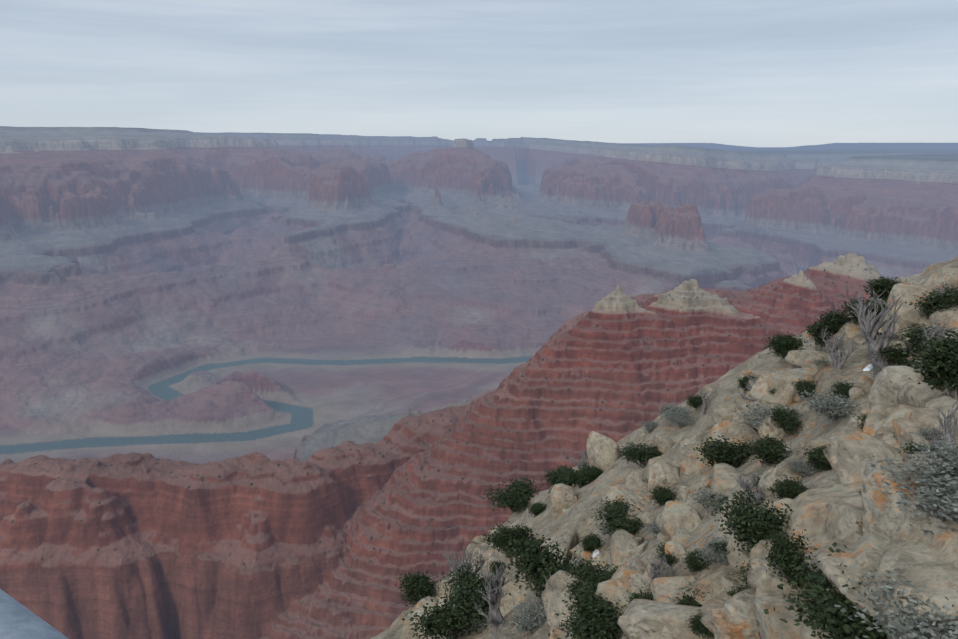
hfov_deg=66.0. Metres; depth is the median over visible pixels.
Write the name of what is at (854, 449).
stone
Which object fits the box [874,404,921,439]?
boulder
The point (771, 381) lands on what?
stone
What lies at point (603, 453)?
boulder
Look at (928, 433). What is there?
sagebrush
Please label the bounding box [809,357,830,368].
sagebrush
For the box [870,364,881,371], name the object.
sagebrush
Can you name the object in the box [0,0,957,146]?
sky
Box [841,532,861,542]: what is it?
stone
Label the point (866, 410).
stone
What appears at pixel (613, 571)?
juniper bush
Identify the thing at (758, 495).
dead snag
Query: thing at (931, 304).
juniper bush
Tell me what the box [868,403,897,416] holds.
stone
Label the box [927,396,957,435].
stone
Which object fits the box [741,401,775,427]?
stone
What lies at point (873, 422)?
stone
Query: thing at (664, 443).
boulder
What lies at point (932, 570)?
stone
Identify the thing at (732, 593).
juniper bush
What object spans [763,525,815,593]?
juniper bush
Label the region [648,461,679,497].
stone
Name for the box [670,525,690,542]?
stone
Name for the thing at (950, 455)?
sagebrush
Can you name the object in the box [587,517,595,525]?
stone
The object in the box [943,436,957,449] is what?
stone
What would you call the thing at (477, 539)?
stone
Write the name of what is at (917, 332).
juniper bush
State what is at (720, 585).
stone
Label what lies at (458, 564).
dead snag
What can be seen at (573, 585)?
juniper bush
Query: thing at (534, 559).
juniper bush
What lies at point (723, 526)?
stone
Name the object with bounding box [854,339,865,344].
stone
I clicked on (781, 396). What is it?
boulder
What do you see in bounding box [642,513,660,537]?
sagebrush
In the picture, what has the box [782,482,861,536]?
stone
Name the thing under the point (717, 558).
sagebrush
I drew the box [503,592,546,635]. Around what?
sagebrush
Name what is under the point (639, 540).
stone
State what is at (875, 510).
stone
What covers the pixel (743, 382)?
juniper bush
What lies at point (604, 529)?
sagebrush
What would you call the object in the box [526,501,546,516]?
juniper bush
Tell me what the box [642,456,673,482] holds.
boulder
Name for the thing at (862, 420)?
juniper bush
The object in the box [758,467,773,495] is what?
stone
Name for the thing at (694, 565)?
juniper bush
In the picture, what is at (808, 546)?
stone
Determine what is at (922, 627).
sagebrush
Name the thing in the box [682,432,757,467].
juniper bush
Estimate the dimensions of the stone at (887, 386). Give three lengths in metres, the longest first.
1.412 x 1.008 x 0.953 m
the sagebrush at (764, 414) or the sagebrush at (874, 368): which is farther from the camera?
the sagebrush at (764, 414)
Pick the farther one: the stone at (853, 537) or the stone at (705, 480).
the stone at (705, 480)
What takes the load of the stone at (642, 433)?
on the canyon terrain
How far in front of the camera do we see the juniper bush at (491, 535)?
28.17 m
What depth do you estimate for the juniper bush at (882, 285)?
26.14 m
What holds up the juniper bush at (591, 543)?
on the canyon terrain
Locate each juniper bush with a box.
[394,569,438,606]
[402,577,488,638]
[436,560,495,610]
[476,476,540,513]
[480,526,534,557]
[487,521,539,552]
[487,560,506,574]
[501,530,586,610]
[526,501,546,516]
[529,534,544,548]
[540,466,574,492]
[547,581,625,638]
[555,463,597,487]
[560,557,616,595]
[563,577,588,596]
[575,532,605,552]
[584,466,602,479]
[591,496,647,536]
[604,562,625,579]
[615,440,663,468]
[616,584,653,610]
[649,485,677,508]
[653,540,679,566]
[670,582,712,606]
[678,549,712,575]
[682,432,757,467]
[684,393,708,411]
[685,605,713,638]
[703,485,793,557]
[708,540,733,555]
[723,582,749,595]
[729,561,750,588]
[732,374,757,393]
[743,434,795,467]
[753,476,760,491]
[762,331,810,364]
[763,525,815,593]
[764,542,883,638]
[767,475,809,499]
[768,404,802,437]
[786,378,818,398]
[796,442,831,472]
[804,318,832,350]
[814,309,851,337]
[826,380,856,401]
[837,297,886,323]
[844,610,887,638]
[850,413,867,430]
[860,276,901,303]
[868,343,919,367]
[893,323,957,352]
[894,440,936,455]
[902,330,957,399]
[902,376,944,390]
[905,284,957,316]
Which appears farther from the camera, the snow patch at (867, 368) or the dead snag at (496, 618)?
the dead snag at (496, 618)
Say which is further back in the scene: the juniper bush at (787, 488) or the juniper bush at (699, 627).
the juniper bush at (787, 488)
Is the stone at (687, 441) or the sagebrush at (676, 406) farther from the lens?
the sagebrush at (676, 406)
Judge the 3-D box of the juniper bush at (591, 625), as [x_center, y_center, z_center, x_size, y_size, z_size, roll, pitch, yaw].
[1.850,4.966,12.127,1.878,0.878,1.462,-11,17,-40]
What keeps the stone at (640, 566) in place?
on the canyon terrain
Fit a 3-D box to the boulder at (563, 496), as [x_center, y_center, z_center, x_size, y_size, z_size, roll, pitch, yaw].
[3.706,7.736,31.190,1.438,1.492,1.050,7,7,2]
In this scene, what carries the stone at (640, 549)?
on the canyon terrain
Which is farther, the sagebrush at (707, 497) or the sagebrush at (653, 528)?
the sagebrush at (653, 528)
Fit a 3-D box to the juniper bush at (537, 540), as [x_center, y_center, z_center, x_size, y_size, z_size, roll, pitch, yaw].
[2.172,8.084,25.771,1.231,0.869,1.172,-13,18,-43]
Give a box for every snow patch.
[592,542,603,557]
[863,364,872,370]
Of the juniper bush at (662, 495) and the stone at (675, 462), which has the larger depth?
the stone at (675, 462)
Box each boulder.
[401,596,437,638]
[429,579,452,605]
[466,543,490,565]
[486,559,530,619]
[530,528,576,587]
[541,570,580,627]
[551,483,577,517]
[586,431,620,471]
[603,484,652,511]
[610,529,638,568]
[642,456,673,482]
[653,434,675,453]
[656,500,701,537]
[672,579,700,604]
[708,420,760,447]
[723,588,759,638]
[725,533,754,557]
[748,368,816,405]
[826,531,891,600]
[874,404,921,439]
[885,282,929,309]
[897,512,957,565]
[923,268,957,291]
[929,303,957,327]
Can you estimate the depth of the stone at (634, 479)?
24.18 m
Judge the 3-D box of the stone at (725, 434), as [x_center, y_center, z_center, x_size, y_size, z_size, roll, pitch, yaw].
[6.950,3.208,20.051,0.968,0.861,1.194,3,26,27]
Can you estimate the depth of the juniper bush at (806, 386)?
19.27 m
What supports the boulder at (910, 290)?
on the canyon terrain
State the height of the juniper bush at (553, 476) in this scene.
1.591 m
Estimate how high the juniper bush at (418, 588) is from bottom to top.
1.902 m
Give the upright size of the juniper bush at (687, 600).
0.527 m
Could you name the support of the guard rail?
on the canyon terrain
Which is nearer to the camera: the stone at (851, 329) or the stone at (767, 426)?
the stone at (767, 426)
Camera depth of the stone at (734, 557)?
11.01 m
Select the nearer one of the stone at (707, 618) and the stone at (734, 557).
the stone at (707, 618)
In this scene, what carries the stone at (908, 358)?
on the canyon terrain
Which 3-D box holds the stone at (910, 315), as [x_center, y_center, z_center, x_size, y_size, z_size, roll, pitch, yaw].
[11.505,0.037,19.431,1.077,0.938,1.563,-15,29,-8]
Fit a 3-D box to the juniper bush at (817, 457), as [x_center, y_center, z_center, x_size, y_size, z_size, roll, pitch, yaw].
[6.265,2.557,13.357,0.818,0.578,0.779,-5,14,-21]
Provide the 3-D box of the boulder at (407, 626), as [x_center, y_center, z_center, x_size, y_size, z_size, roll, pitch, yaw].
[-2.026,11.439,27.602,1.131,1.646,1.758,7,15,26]
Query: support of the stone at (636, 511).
on the canyon terrain
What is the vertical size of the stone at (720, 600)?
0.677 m
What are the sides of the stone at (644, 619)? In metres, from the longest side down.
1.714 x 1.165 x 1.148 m
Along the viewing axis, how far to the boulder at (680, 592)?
11.11 m
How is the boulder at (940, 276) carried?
on the canyon terrain
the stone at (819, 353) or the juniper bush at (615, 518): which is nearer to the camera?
the juniper bush at (615, 518)
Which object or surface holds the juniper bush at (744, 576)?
on the canyon terrain
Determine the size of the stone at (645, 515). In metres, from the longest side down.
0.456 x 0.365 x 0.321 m
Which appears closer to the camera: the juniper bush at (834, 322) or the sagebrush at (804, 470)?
the sagebrush at (804, 470)
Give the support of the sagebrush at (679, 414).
on the canyon terrain
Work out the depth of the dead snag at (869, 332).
16.77 m
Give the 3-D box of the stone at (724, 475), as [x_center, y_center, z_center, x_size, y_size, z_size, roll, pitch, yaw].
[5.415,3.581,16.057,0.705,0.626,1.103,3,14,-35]
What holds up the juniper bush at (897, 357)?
on the canyon terrain
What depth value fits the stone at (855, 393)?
16.27 m
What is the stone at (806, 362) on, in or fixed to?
on the canyon terrain
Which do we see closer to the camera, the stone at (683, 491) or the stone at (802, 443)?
the stone at (802, 443)
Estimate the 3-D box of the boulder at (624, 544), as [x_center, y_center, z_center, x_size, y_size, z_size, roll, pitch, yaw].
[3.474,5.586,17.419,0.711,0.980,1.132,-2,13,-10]
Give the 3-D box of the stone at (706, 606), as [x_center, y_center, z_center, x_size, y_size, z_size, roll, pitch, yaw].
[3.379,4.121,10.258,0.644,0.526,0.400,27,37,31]
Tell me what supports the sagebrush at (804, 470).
on the canyon terrain
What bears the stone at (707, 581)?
on the canyon terrain
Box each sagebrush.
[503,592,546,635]
[568,449,589,469]
[593,517,615,539]
[637,420,659,432]
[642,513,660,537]
[655,400,686,424]
[662,405,697,427]
[684,483,727,512]
[690,529,729,570]
[728,399,805,434]
[779,455,818,478]
[791,388,862,424]
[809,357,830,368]
[834,440,957,542]
[835,549,957,638]
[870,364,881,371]
[907,430,957,485]
[917,426,942,444]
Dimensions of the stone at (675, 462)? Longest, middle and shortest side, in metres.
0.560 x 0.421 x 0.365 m
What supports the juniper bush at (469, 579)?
on the canyon terrain
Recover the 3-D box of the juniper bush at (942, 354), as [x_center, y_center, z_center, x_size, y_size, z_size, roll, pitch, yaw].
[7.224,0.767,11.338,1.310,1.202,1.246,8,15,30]
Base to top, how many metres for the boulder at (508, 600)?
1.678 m
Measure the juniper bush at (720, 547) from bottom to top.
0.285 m
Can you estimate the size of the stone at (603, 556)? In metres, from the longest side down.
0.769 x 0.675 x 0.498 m
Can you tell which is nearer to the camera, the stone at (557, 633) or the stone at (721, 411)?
the stone at (557, 633)
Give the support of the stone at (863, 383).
on the canyon terrain
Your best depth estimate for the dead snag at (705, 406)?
28.15 m
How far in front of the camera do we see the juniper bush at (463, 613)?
22.65 m
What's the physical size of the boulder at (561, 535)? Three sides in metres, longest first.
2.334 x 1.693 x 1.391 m
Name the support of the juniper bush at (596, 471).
on the canyon terrain
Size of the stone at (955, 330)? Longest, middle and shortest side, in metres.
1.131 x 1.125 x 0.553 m
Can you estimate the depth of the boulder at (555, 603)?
16.19 m
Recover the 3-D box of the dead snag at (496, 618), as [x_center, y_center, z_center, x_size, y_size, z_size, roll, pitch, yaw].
[0.424,7.796,20.715,0.944,2.058,1.496,7,15,28]
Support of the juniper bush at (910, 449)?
on the canyon terrain
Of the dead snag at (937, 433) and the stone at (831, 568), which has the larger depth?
the dead snag at (937, 433)
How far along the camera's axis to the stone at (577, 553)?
20.97 m
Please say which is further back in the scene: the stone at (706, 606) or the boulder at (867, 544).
the stone at (706, 606)
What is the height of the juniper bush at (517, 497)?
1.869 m
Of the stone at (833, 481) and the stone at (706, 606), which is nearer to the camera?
the stone at (706, 606)
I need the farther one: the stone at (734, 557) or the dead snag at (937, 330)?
the dead snag at (937, 330)
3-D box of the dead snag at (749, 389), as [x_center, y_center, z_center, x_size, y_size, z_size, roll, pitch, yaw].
[8.605,2.171,22.868,1.351,1.046,0.852,-3,13,-11]
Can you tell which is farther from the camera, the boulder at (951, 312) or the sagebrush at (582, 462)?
the sagebrush at (582, 462)
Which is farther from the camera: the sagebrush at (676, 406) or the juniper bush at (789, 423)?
the sagebrush at (676, 406)
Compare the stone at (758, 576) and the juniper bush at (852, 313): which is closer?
the stone at (758, 576)
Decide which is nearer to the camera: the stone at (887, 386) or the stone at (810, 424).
the stone at (887, 386)
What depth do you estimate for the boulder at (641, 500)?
21.28 m
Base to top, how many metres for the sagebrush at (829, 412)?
0.735 m
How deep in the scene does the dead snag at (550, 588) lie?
16.34 m
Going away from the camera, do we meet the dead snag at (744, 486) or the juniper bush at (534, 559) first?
the dead snag at (744, 486)
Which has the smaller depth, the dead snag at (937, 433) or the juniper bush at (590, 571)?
the dead snag at (937, 433)
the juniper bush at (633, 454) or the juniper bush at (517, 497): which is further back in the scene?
the juniper bush at (517, 497)
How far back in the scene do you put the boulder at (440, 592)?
32.67 m
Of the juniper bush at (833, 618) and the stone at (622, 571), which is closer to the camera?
the juniper bush at (833, 618)
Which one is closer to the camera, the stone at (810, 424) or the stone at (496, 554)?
the stone at (810, 424)
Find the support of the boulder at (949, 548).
on the canyon terrain
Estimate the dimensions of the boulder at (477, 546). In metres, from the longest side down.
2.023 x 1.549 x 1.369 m
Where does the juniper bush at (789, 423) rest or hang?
on the canyon terrain
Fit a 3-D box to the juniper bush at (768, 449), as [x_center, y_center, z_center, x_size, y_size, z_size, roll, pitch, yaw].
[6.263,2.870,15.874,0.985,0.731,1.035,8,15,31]
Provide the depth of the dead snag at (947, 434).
9.97 m
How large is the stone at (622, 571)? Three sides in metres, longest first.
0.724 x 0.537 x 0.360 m
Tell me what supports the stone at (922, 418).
on the canyon terrain
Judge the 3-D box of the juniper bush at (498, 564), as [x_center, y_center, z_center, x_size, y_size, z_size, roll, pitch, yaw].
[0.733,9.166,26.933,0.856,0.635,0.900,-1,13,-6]
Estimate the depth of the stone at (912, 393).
13.16 m
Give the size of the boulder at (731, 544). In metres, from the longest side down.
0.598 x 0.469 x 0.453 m
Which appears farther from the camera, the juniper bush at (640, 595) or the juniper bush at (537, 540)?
the juniper bush at (537, 540)
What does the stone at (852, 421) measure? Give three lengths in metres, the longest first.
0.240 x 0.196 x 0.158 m
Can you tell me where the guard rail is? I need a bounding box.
[0,589,68,638]
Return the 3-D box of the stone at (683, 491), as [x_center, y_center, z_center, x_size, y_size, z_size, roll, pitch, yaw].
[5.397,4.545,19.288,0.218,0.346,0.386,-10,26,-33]
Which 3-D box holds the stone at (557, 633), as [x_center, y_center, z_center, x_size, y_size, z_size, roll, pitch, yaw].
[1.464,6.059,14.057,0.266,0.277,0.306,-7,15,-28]
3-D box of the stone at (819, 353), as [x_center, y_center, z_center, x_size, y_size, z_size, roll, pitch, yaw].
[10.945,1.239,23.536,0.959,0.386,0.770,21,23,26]
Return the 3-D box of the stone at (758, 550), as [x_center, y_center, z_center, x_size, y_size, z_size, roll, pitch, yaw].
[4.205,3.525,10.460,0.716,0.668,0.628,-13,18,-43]
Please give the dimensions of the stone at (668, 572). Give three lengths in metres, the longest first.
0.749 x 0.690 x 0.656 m
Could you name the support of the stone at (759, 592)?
on the canyon terrain
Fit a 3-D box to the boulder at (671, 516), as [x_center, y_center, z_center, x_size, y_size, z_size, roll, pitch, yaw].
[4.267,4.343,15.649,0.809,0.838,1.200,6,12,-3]
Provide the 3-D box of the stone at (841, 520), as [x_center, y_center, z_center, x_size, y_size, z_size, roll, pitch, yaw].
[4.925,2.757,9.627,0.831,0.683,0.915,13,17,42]
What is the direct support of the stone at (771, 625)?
on the canyon terrain
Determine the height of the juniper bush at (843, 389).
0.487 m
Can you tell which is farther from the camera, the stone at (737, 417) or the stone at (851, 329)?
the stone at (851, 329)
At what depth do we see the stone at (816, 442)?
14.10 m
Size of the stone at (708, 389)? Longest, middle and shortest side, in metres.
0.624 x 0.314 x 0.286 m
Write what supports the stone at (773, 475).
on the canyon terrain
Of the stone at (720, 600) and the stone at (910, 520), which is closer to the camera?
the stone at (910, 520)
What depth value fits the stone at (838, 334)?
23.25 m
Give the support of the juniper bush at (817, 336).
on the canyon terrain
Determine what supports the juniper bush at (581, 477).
on the canyon terrain
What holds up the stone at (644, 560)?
on the canyon terrain
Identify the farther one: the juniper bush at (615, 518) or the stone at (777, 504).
the juniper bush at (615, 518)
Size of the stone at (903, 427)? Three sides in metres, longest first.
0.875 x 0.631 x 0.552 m
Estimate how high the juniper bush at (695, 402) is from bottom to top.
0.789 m
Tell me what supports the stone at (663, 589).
on the canyon terrain
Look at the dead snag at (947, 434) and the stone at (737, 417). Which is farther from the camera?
the stone at (737, 417)
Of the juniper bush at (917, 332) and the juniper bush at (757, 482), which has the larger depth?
the juniper bush at (917, 332)
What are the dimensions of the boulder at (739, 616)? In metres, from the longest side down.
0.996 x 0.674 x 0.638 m
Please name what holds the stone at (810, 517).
on the canyon terrain
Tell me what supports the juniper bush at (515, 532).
on the canyon terrain
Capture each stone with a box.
[472,536,486,543]
[484,545,505,571]
[549,628,563,638]
[570,543,586,562]
[580,550,592,561]
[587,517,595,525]
[591,551,609,569]
[594,572,647,618]
[611,566,637,578]
[617,599,713,638]
[625,469,647,489]
[625,506,640,533]
[634,556,646,572]
[635,537,642,544]
[635,541,648,555]
[637,429,646,438]
[638,511,650,522]
[640,553,658,565]
[642,557,674,588]
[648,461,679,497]
[649,575,696,603]
[657,532,667,541]
[665,540,686,564]
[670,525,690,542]
[672,457,679,468]
[678,442,713,475]
[678,485,689,498]
[680,438,697,447]
[690,570,729,604]
[700,611,714,634]
[701,476,711,486]
[701,596,713,613]
[705,386,712,393]
[709,575,739,594]
[710,463,746,494]
[711,537,730,543]
[712,403,740,423]
[712,593,757,638]
[715,420,748,438]
[718,517,732,530]
[727,549,750,575]
[733,410,757,430]
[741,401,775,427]
[743,369,751,376]
[747,558,821,599]
[748,539,778,568]
[754,594,826,638]
[755,408,788,441]
[755,588,779,597]
[757,498,792,518]
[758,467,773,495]
[764,454,808,489]
[765,376,801,400]
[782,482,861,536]
[785,350,811,367]
[789,492,861,548]
[796,542,819,556]
[799,440,805,446]
[799,618,834,638]
[802,355,825,370]
[802,437,832,464]
[804,540,877,619]
[806,421,817,428]
[809,350,829,359]
[817,479,840,487]
[821,501,861,543]
[823,426,910,483]
[830,322,848,348]
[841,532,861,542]
[844,321,876,338]
[849,387,866,401]
[849,417,857,425]
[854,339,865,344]
[857,376,873,389]
[858,406,870,423]
[861,459,954,536]
[863,412,886,435]
[868,366,944,407]
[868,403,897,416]
[868,539,957,638]
[880,432,902,450]
[882,300,930,341]
[892,417,938,456]
[892,516,925,539]
[897,380,944,407]
[907,350,918,365]
[909,408,939,440]
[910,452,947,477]
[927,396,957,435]
[942,327,957,333]
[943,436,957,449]
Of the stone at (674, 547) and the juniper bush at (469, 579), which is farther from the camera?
the juniper bush at (469, 579)
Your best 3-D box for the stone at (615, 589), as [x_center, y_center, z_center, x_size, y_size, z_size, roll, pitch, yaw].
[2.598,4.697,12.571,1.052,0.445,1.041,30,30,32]
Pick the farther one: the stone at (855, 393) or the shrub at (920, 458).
the stone at (855, 393)
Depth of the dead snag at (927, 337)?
14.38 m
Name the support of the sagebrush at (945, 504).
on the canyon terrain
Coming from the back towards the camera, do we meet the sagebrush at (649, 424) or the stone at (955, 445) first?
the sagebrush at (649, 424)
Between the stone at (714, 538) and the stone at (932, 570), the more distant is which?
the stone at (714, 538)
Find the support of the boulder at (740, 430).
on the canyon terrain
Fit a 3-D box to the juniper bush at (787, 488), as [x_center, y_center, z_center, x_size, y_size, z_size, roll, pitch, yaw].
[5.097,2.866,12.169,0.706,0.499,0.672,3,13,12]
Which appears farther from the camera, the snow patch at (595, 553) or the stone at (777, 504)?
the snow patch at (595, 553)
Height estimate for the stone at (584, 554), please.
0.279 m
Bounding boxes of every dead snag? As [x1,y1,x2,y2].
[443,542,492,587]
[475,563,516,634]
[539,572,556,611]
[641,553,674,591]
[699,390,715,416]
[734,471,761,501]
[736,371,760,401]
[745,485,766,510]
[821,326,862,368]
[846,289,913,374]
[912,315,951,369]
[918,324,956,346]
[921,422,957,452]
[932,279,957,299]
[934,398,957,453]
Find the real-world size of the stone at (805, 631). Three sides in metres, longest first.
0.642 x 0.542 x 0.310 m
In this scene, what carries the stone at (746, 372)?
on the canyon terrain
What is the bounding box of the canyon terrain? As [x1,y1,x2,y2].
[0,126,957,638]
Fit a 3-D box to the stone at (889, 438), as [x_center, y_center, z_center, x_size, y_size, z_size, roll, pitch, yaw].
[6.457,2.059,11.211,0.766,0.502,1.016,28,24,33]
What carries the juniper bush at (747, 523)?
on the canyon terrain
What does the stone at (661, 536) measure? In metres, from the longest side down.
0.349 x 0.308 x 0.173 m
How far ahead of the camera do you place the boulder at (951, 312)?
18.14 m
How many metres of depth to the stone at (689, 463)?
20.44 m
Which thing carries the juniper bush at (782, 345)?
on the canyon terrain
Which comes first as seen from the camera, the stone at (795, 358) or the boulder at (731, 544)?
the boulder at (731, 544)
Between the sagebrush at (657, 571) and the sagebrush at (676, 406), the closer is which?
the sagebrush at (657, 571)
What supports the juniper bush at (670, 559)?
on the canyon terrain
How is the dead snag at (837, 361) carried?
on the canyon terrain

